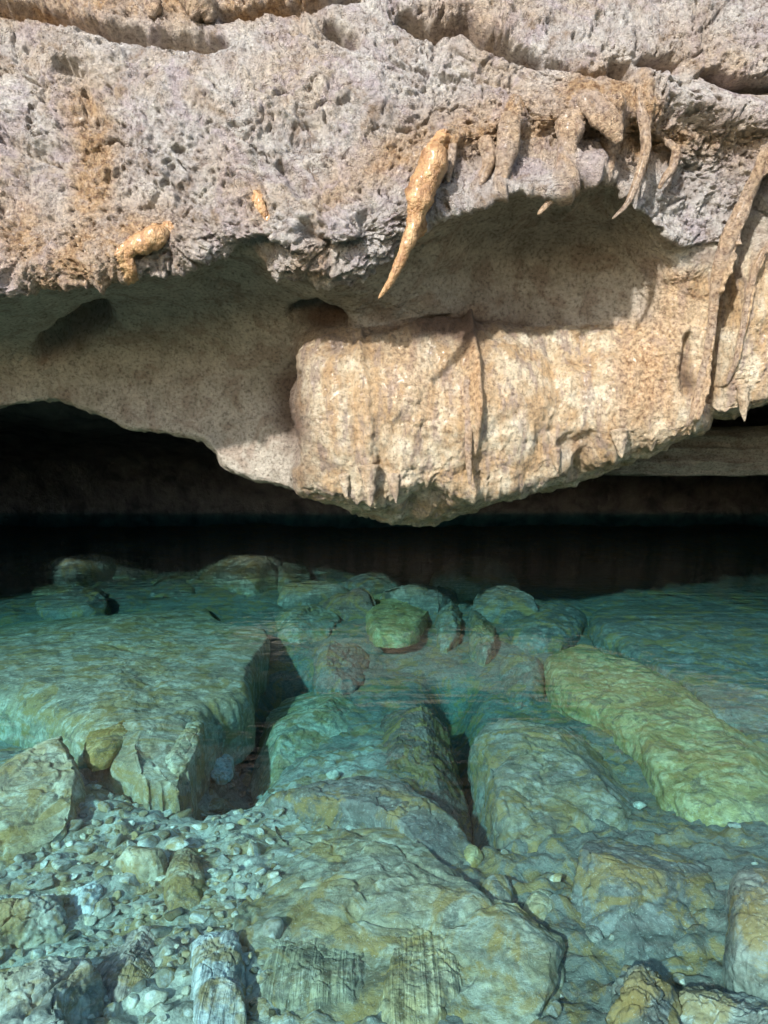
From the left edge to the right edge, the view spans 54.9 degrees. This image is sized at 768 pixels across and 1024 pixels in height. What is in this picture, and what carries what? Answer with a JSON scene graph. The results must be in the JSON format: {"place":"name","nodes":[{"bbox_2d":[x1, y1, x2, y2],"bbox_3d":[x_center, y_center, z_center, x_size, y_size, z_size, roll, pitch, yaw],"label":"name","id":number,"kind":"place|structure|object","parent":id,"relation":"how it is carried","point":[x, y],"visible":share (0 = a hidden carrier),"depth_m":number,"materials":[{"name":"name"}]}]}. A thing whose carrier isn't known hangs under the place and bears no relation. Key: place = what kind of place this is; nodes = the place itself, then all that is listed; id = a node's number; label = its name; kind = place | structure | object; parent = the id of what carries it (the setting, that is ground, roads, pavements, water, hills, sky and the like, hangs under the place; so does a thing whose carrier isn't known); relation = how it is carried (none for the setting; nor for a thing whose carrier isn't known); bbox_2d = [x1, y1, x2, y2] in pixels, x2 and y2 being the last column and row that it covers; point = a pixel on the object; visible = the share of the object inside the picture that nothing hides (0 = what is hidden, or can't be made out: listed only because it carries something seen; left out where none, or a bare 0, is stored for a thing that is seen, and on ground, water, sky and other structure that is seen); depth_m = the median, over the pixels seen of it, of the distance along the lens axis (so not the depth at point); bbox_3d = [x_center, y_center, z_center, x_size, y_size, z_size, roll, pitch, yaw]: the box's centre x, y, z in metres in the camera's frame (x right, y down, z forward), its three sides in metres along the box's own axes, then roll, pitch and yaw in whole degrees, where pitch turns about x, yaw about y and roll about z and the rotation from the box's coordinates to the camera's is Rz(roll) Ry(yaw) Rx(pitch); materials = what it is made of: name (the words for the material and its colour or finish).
{"place":"outdoors","nodes":[
{"label":"outdoors","id":0,"kind":"place"},
{"bbox_2d":[0,185,715,489],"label":"cave ceiling","id":1,"kind":"structure","parent":0,"point":[203,353],"depth_m":5.64,"materials":[{"name":"stone"}]},
{"bbox_2d":[289,309,712,526],"bbox_3d":[1.026,-0.701,6.041,3.752,1.668,1.912,0,3,0],"label":"hanging rock","id":2,"kind":"object","parent":1,"relation":"hanging from","point":[433,422],"visible":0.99,"depth_m":5.30,"materials":[{"name":"stone"}]},
{"bbox_2d":[0,0,767,297],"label":"rock ledge","id":3,"kind":"object","parent":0,"point":[318,124],"visible":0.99,"depth_m":4.56,"materials":[{"name":"stone"}]},
{"bbox_2d":[114,221,173,285],"bbox_3d":[-1.475,-1.615,4.602,0.367,0.373,0.239,1,3,10],"label":"flowstone","id":4,"kind":"object","parent":3,"relation":"attached to","point":[149,239],"visible":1,"depth_m":4.52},
{"bbox_2d":[143,0,161,19],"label":"flowstone","id":5,"kind":"object","parent":3,"relation":"on","point":[153,8],"visible":1,"depth_m":4.53,"materials":[{"name":"stone"}]},
{"bbox_2d":[178,0,217,23],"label":"flowstone","id":6,"kind":"object","parent":3,"relation":"attached to","point":[203,11],"visible":1,"depth_m":4.49,"materials":[{"name":"stone"}]},
{"bbox_2d":[252,190,269,220],"bbox_3d":[-0.754,-1.876,4.523,0.114,0.188,0.044,0,3,0],"label":"flowstone","id":7,"kind":"object","parent":3,"relation":"on","point":[258,202],"visible":1,"depth_m":4.51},
{"bbox_2d":[378,128,450,298],"bbox_3d":[0.213,-1.795,4.479,0.404,1.006,0.303,2,4,33],"label":"stalactite","id":8,"kind":"object","parent":3,"relation":"hanging from","point":[426,178],"visible":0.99,"depth_m":4.37},
{"bbox_2d":[444,127,463,182],"bbox_3d":[0.425,-2.156,4.502,0.114,0.318,0.143,0,3,0],"label":"stalactite","id":9,"kind":"object","parent":3,"relation":"hanging from","point":[456,142],"visible":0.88,"depth_m":4.45,"materials":[{"name":"stone"}]},
{"bbox_2d":[468,122,496,194],"bbox_3d":[0.599,-2.128,4.510,0.213,0.465,0.129,0,3,0],"label":"stalactite","id":10,"kind":"object","parent":3,"relation":"hanging from","point":[487,142],"visible":0.99,"depth_m":4.47,"materials":[{"name":"stone"}]},
{"bbox_2d":[491,94,526,202],"bbox_3d":[0.756,-2.205,4.464,0.222,0.674,0.215,0,3,0],"label":"stalactite","id":11,"kind":"object","parent":3,"relation":"hanging from","point":[512,124],"visible":1,"depth_m":4.40,"materials":[{"name":"stone"}]},
{"bbox_2d":[538,93,589,214],"bbox_3d":[1.139,-2.153,4.493,0.345,0.693,0.258,-2,4,-38],"label":"stalactite","id":12,"kind":"object","parent":3,"relation":"hanging from","point":[572,125],"visible":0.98,"depth_m":4.41,"materials":[{"name":"stone"}]},
{"bbox_2d":[567,76,632,154],"bbox_3d":[1.392,-2.448,4.521,0.531,0.473,0.270,-1,3,-24],"label":"flowstone","id":13,"kind":"object","parent":3,"relation":"attached to","point":[606,108],"visible":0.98,"depth_m":4.42,"materials":[{"name":"stone"}]},
{"bbox_2d":[600,136,620,181],"bbox_3d":[1.411,-2.208,4.623,0.132,0.321,0.157,0,3,0],"label":"stalactite","id":14,"kind":"object","parent":3,"relation":"hanging from","point":[610,148],"visible":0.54,"depth_m":4.59,"materials":[{"name":"stone"}]},
{"bbox_2d":[612,67,657,218],"bbox_3d":[1.623,-2.278,4.638,0.223,0.929,0.409,2,4,39],"label":"stalactite","id":15,"kind":"object","parent":3,"relation":"hanging from","point":[646,106],"visible":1,"depth_m":4.52,"materials":[{"name":"stone"}]},
{"bbox_2d":[658,134,682,193],"bbox_3d":[1.853,-2.237,4.772,0.132,0.349,0.230,2,3,29],"label":"stalactite","id":16,"kind":"object","parent":3,"relation":"hanging from","point":[670,146],"visible":1,"depth_m":4.70,"materials":[{"name":"stone"}]},
{"bbox_2d":[688,147,767,425],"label":"flowstone curtain","id":17,"kind":"object","parent":3,"relation":"hanging from","point":[726,255],"visible":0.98,"depth_m":5.02,"materials":[{"name":"stone"}]},
{"bbox_2d":[0,523,767,1023],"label":"pool bed","id":18,"kind":"object","parent":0,"point":[456,691],"visible":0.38,"depth_m":3.88,"materials":[{"name":"stone"}]},
{"bbox_2d":[0,893,68,949],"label":"boulder","id":19,"kind":"object","parent":18,"relation":"on","point":[30,922],"visible":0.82,"depth_m":2.20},
{"bbox_2d":[30,949,44,959],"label":"pebble","id":20,"kind":"object","parent":18,"relation":"on","point":[36,954],"visible":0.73,"depth_m":2.12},
{"bbox_2d":[0,736,85,870],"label":"boulder","id":21,"kind":"object","parent":18,"relation":"on","point":[42,793],"visible":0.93,"depth_m":2.88,"materials":[{"name":"stone"}]},
{"bbox_2d":[35,872,53,890],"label":"pebble","id":22,"kind":"object","parent":18,"relation":"on","point":[45,882],"visible":1,"depth_m":2.42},
{"bbox_2d":[0,954,106,1023],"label":"boulder","id":23,"kind":"object","parent":18,"relation":"on","point":[56,990],"visible":0.98,"depth_m":1.82,"materials":[{"name":"stone"}]},
{"bbox_2d":[51,859,71,870],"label":"pebble","id":24,"kind":"object","parent":18,"relation":"on","point":[61,864],"visible":0.94,"depth_m":2.52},
{"bbox_2d":[62,929,78,942],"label":"pebble","id":25,"kind":"object","parent":18,"relation":"on","point":[70,935],"visible":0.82,"depth_m":2.21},
{"bbox_2d":[35,589,111,619],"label":"boulder","id":26,"kind":"object","parent":18,"relation":"on","point":[55,614],"visible":0.28,"depth_m":6.87,"materials":[{"name":"stone"}]},
{"bbox_2d":[66,819,83,831],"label":"pebble","id":27,"kind":"object","parent":18,"relation":"on","point":[74,825],"visible":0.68,"depth_m":2.78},
{"bbox_2d":[68,946,87,957],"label":"pebble","id":28,"kind":"object","parent":18,"relation":"on","point":[77,952],"visible":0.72,"depth_m":2.14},
{"bbox_2d":[46,554,116,585],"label":"boulder","id":29,"kind":"object","parent":18,"relation":"on","point":[90,556],"visible":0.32,"depth_m":8.02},
{"bbox_2d":[70,880,102,914],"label":"stone","id":30,"kind":"object","parent":18,"relation":"on","point":[85,898],"visible":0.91,"depth_m":2.35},
{"bbox_2d":[77,843,95,855],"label":"pebble","id":31,"kind":"object","parent":18,"relation":"on","point":[87,849],"visible":1,"depth_m":2.60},
{"bbox_2d":[84,915,97,925],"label":"pebble","id":32,"kind":"object","parent":18,"relation":"on","point":[90,920],"visible":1,"depth_m":2.28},
{"bbox_2d":[92,898,112,918],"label":"pebble","id":33,"kind":"object","parent":18,"relation":"on","point":[103,908],"visible":0.96,"depth_m":2.32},
{"bbox_2d":[96,875,111,888],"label":"pebble","id":34,"kind":"object","parent":18,"relation":"on","point":[104,881],"visible":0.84,"depth_m":2.45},
{"bbox_2d":[98,801,110,811],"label":"pebble","id":35,"kind":"object","parent":18,"relation":"on","point":[103,806],"visible":1,"depth_m":2.93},
{"bbox_2d":[96,929,112,938],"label":"pebble","id":36,"kind":"object","parent":18,"relation":"on","point":[103,934],"visible":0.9,"depth_m":2.23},
{"bbox_2d":[103,1002,119,1018],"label":"pebble","id":37,"kind":"object","parent":18,"relation":"on","point":[112,1009],"visible":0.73,"depth_m":1.86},
{"bbox_2d":[106,833,122,848],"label":"pebble","id":38,"kind":"object","parent":18,"relation":"on","point":[114,842],"visible":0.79,"depth_m":2.67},
{"bbox_2d":[112,935,125,946],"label":"pebble","id":39,"kind":"object","parent":18,"relation":"on","point":[118,940],"visible":0.81,"depth_m":2.16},
{"bbox_2d":[94,925,156,1002],"bbox_3d":[-0.693,1.273,2.063,0.233,0.110,0.372,-1,3,-18],"label":"ribbed stone","id":40,"kind":"object","parent":18,"relation":"on","point":[126,967],"visible":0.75,"depth_m":2.02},
{"bbox_2d":[119,872,139,885],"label":"pebble","id":41,"kind":"object","parent":18,"relation":"on","point":[127,878],"visible":0.93,"depth_m":2.44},
{"bbox_2d":[126,993,138,1008],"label":"pebble","id":42,"kind":"object","parent":18,"relation":"on","point":[132,1001],"visible":1,"depth_m":1.89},
{"bbox_2d":[0,608,269,818],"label":"boulder","id":43,"kind":"object","parent":18,"relation":"on","point":[155,682],"visible":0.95,"depth_m":4.25,"materials":[{"name":"stone"}]},
{"bbox_2d":[83,718,127,771],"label":"stone","id":44,"kind":"object","parent":43,"relation":"on","point":[102,747],"visible":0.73,"depth_m":3.35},
{"bbox_2d":[165,721,204,773],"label":"stone","id":45,"kind":"object","parent":43,"relation":"on","point":[183,754],"visible":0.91,"depth_m":3.41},
{"bbox_2d":[131,979,146,992],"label":"pebble","id":46,"kind":"object","parent":18,"relation":"on","point":[139,986],"visible":1,"depth_m":1.91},
{"bbox_2d":[113,846,167,883],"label":"stone","id":47,"kind":"object","parent":18,"relation":"on","point":[146,864],"visible":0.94,"depth_m":2.49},
{"bbox_2d":[137,835,157,847],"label":"pebble","id":48,"kind":"object","parent":18,"relation":"on","point":[150,841],"visible":0.5,"depth_m":2.67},
{"bbox_2d":[143,1011,155,1023],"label":"pebble","id":49,"kind":"object","parent":18,"relation":"on","point":[149,1017],"visible":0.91,"depth_m":1.81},
{"bbox_2d":[144,990,168,1008],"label":"pebble","id":50,"kind":"object","parent":18,"relation":"on","point":[152,998],"visible":0.92,"depth_m":1.89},
{"bbox_2d":[150,926,171,937],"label":"pebble","id":51,"kind":"object","parent":18,"relation":"on","point":[160,931],"visible":0.94,"depth_m":2.17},
{"bbox_2d":[150,966,175,988],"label":"pebble","id":52,"kind":"object","parent":18,"relation":"on","point":[163,977],"visible":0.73,"depth_m":1.97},
{"bbox_2d":[150,584,194,597],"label":"boulder","id":53,"kind":"object","parent":18,"relation":"on","point":[176,591],"visible":0.02,"depth_m":7.68,"materials":[{"name":"stone"}]},
{"bbox_2d":[164,907,183,921],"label":"pebble","id":54,"kind":"object","parent":18,"relation":"on","point":[171,915],"visible":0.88,"depth_m":2.28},
{"bbox_2d":[166,836,189,851],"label":"pebble","id":55,"kind":"object","parent":18,"relation":"on","point":[175,843],"visible":0.98,"depth_m":2.64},
{"bbox_2d":[169,808,192,818],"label":"pebble","id":56,"kind":"object","parent":18,"relation":"on","point":[185,813],"visible":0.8,"depth_m":2.94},
{"bbox_2d":[164,846,205,912],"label":"stone","id":57,"kind":"object","parent":18,"relation":"on","point":[184,882],"visible":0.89,"depth_m":2.42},
{"bbox_2d":[190,823,208,829],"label":"pebble","id":58,"kind":"object","parent":18,"relation":"on","point":[200,826],"visible":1,"depth_m":2.84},
{"bbox_2d":[189,908,211,923],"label":"pebble","id":59,"kind":"object","parent":18,"relation":"on","point":[199,915],"visible":0.97,"depth_m":2.24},
{"bbox_2d":[208,798,224,812],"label":"pebble","id":60,"kind":"object","parent":18,"relation":"on","point":[217,805],"visible":0.87,"depth_m":3.79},
{"bbox_2d":[189,930,246,1023],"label":"ribbed stone","id":61,"kind":"object","parent":18,"relation":"on","point":[218,982],"visible":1,"depth_m":1.90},
{"bbox_2d":[210,753,233,784],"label":"stone","id":62,"kind":"object","parent":18,"relation":"on","point":[222,773],"visible":0.62,"depth_m":3.89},
{"bbox_2d":[215,854,229,864],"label":"pebble","id":63,"kind":"object","parent":18,"relation":"on","point":[222,858],"visible":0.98,"depth_m":2.58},
{"bbox_2d":[213,869,232,881],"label":"pebble","id":64,"kind":"object","parent":18,"relation":"on","point":[222,875],"visible":1,"depth_m":2.47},
{"bbox_2d":[235,882,246,893],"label":"pebble","id":65,"kind":"object","parent":18,"relation":"on","point":[240,887],"visible":1,"depth_m":2.39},
{"bbox_2d":[205,554,276,596],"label":"boulder","id":66,"kind":"object","parent":18,"relation":"on","point":[246,593],"visible":0.17,"depth_m":7.51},
{"bbox_2d":[240,760,253,786],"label":"stone","id":67,"kind":"object","parent":18,"relation":"on","point":[246,770],"visible":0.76,"depth_m":4.29,"materials":[{"name":"stone"}]},
{"bbox_2d":[247,841,260,856],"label":"pebble","id":68,"kind":"object","parent":18,"relation":"on","point":[253,849],"visible":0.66,"depth_m":2.62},
{"bbox_2d":[256,972,268,983],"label":"pebble","id":69,"kind":"object","parent":18,"relation":"on","point":[262,977],"visible":0.91,"depth_m":1.95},
{"bbox_2d":[262,916,285,938],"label":"pebble","id":70,"kind":"object","parent":18,"relation":"on","point":[274,927],"visible":1,"depth_m":2.11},
{"bbox_2d":[273,806,284,817],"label":"pebble","id":71,"kind":"object","parent":18,"relation":"on","point":[278,811],"visible":1,"depth_m":2.94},
{"bbox_2d":[250,691,357,804],"bbox_3d":[-0.406,1.374,4.548,0.740,0.301,1.738,0,3,0],"label":"boulder","id":72,"kind":"object","parent":18,"relation":"on","point":[302,725],"visible":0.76,"depth_m":4.36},
{"bbox_2d":[275,603,340,643],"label":"boulder","id":73,"kind":"object","parent":18,"relation":"on","point":[320,623],"visible":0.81,"depth_m":6.45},
{"bbox_2d":[258,934,366,1013],"bbox_3d":[-0.192,1.251,1.997,0.353,0.106,0.414,0,3,0],"label":"ribbed stone","id":74,"kind":"object","parent":18,"relation":"on","point":[312,977],"visible":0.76,"depth_m":1.93,"materials":[{"name":"stone"}]},
{"bbox_2d":[277,581,349,608],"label":"boulder","id":75,"kind":"object","parent":18,"relation":"on","point":[300,600],"visible":0.31,"depth_m":7.12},
{"bbox_2d":[326,770,339,779],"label":"pebble","id":76,"kind":"object","parent":18,"relation":"on","point":[333,774],"visible":0.89,"depth_m":3.54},
{"bbox_2d":[311,640,369,694],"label":"boulder","id":77,"kind":"object","parent":18,"relation":"on","point":[340,668],"visible":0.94,"depth_m":5.37,"materials":[{"name":"stone"}]},
{"bbox_2d":[319,589,375,620],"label":"boulder","id":78,"kind":"object","parent":18,"relation":"on","point":[353,611],"visible":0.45,"depth_m":6.79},
{"bbox_2d":[339,575,395,594],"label":"boulder","id":79,"kind":"object","parent":18,"relation":"on","point":[367,585],"visible":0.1,"depth_m":7.55,"materials":[{"name":"stone"}]},
{"bbox_2d":[263,775,472,869],"bbox_3d":[-0.003,1.232,2.959,0.990,0.246,0.484,2,4,35],"label":"boulder","id":80,"kind":"object","parent":18,"relation":"on","point":[363,802],"visible":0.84,"depth_m":2.88,"materials":[{"name":"stone"}]},
{"bbox_2d":[366,593,428,647],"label":"boulder","id":81,"kind":"object","parent":18,"relation":"on","point":[392,623],"visible":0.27,"depth_m":6.27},
{"bbox_2d":[233,826,565,1023],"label":"boulder","id":82,"kind":"object","parent":18,"relation":"on","point":[373,893],"visible":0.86,"depth_m":2.14,"materials":[{"name":"stone"}]},
{"bbox_2d":[380,585,433,602],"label":"boulder","id":83,"kind":"object","parent":18,"relation":"on","point":[397,595],"visible":0.27,"depth_m":7.10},
{"bbox_2d":[379,926,462,1023],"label":"ribbed stone","id":84,"kind":"object","parent":18,"relation":"on","point":[423,983],"visible":0.78,"depth_m":1.90,"materials":[{"name":"stone"}]},
{"bbox_2d":[380,705,472,842],"bbox_3d":[0.185,1.309,3.879,0.469,0.273,1.778,0,3,0],"label":"boulder","id":85,"kind":"object","parent":18,"relation":"on","point":[417,741],"visible":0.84,"depth_m":3.78,"materials":[{"name":"stone"}]},
{"bbox_2d":[408,586,457,614],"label":"boulder","id":86,"kind":"object","parent":18,"relation":"on","point":[435,608],"visible":0.48,"depth_m":6.96,"materials":[{"name":"stone"}]},
{"bbox_2d":[434,598,462,653],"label":"boulder","id":87,"kind":"object","parent":18,"relation":"on","point":[448,623],"visible":0.77,"depth_m":6.29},
{"bbox_2d":[464,844,483,867],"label":"stone","id":88,"kind":"object","parent":18,"relation":"on","point":[473,856],"visible":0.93,"depth_m":2.62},
{"bbox_2d":[431,557,521,601],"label":"boulder","id":89,"kind":"object","parent":18,"relation":"on","point":[462,598],"visible":0.06,"depth_m":7.25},
{"bbox_2d":[467,610,496,666],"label":"boulder","id":90,"kind":"object","parent":18,"relation":"on","point":[481,629],"visible":0.89,"depth_m":5.91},
{"bbox_2d":[480,873,513,902],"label":"stone","id":91,"kind":"object","parent":18,"relation":"on","point":[496,886],"visible":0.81,"depth_m":2.36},
{"bbox_2d":[467,585,538,622],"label":"boulder","id":92,"kind":"object","parent":18,"relation":"on","point":[513,611],"visible":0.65,"depth_m":6.71,"materials":[{"name":"stone"}]},
{"bbox_2d":[500,654,545,709],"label":"boulder","id":93,"kind":"object","parent":18,"relation":"on","point":[522,677],"visible":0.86,"depth_m":5.14,"materials":[{"name":"stone"}]},
{"bbox_2d":[523,888,553,922],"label":"stone","id":94,"kind":"object","parent":18,"relation":"on","point":[538,904],"visible":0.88,"depth_m":2.29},
{"bbox_2d":[503,600,587,653],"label":"boulder","id":95,"kind":"object","parent":18,"relation":"on","point":[553,628],"visible":0.77,"depth_m":6.19,"materials":[{"name":"stone"}]},
{"bbox_2d":[467,719,633,852],"bbox_3d":[0.829,1.238,3.430,0.829,0.293,1.576,0,3,0],"label":"boulder","id":96,"kind":"object","parent":18,"relation":"on","point":[523,776],"visible":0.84,"depth_m":3.21,"materials":[{"name":"stone"}]},
{"bbox_2d":[545,999,561,1017],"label":"pebble","id":97,"kind":"object","parent":18,"relation":"on","point":[554,1008],"visible":1,"depth_m":1.84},
{"bbox_2d":[584,925,603,944],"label":"stone","id":98,"kind":"object","parent":18,"relation":"on","point":[594,934],"visible":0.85,"depth_m":2.15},
{"bbox_2d":[570,837,715,963],"bbox_3d":[0.833,1.242,2.375,0.481,0.254,0.798,1,3,24],"label":"boulder","id":99,"kind":"object","parent":18,"relation":"on","point":[645,898],"visible":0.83,"depth_m":2.29,"materials":[{"name":"stone"}]},
{"bbox_2d":[604,963,682,1023],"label":"boulder","id":100,"kind":"object","parent":18,"relation":"on","point":[641,993],"visible":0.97,"depth_m":1.71,"materials":[{"name":"stone"}]},
{"bbox_2d":[543,644,767,826],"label":"boulder","id":101,"kind":"object","parent":18,"relation":"on","point":[691,754],"visible":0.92,"depth_m":3.78,"materials":[{"name":"stone"}]},
{"bbox_2d":[587,601,767,751],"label":"boulder","id":102,"kind":"object","parent":18,"relation":"on","point":[720,673],"visible":0.76,"depth_m":5.42,"materials":[{"name":"stone"}]},
{"bbox_2d":[672,972,685,985],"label":"pebble","id":103,"kind":"object","parent":18,"relation":"on","point":[678,978],"visible":0.98,"depth_m":1.96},
{"bbox_2d":[678,986,767,1023],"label":"boulder","id":104,"kind":"object","parent":18,"relation":"on","point":[700,1005],"visible":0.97,"depth_m":1.73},
{"bbox_2d":[722,867,767,999],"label":"boulder","id":105,"kind":"object","parent":18,"relation":"on","point":[745,964],"visible":0.94,"depth_m":1.94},
{"bbox_2d":[0,401,767,528],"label":"cave wall","id":106,"kind":"structure","parent":0,"point":[62,464],"depth_m":15.22,"materials":[{"name":"stone"}]},
{"bbox_2d":[603,425,767,476],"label":"rock shelf","id":107,"kind":"object","parent":106,"relation":"attached to","point":[736,451],"visible":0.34,"depth_m":7.69,"materials":[{"name":"stone"}]},
{"bbox_2d":[0,542,767,650],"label":"water","id":108,"kind":"structure","parent":0,"point":[221,572],"depth_m":5.68,"materials":[{"name":"liquid"}]},
{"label":"cave wall","id":109,"kind":"object","parent":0,"visible":0},
{"bbox_2d":[705,218,767,421],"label":"rock buttress","id":110,"kind":"object","parent":109,"relation":"attached to","point":[743,391],"visible":0.84,"depth_m":5.28,"materials":[{"name":"stone"}]},
{"bbox_2d":[715,238,767,387],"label":"flowstone curtain","id":111,"kind":"object","parent":110,"relation":"attached to","point":[747,301],"visible":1,"depth_m":5.18,"materials":[{"name":"stone"}]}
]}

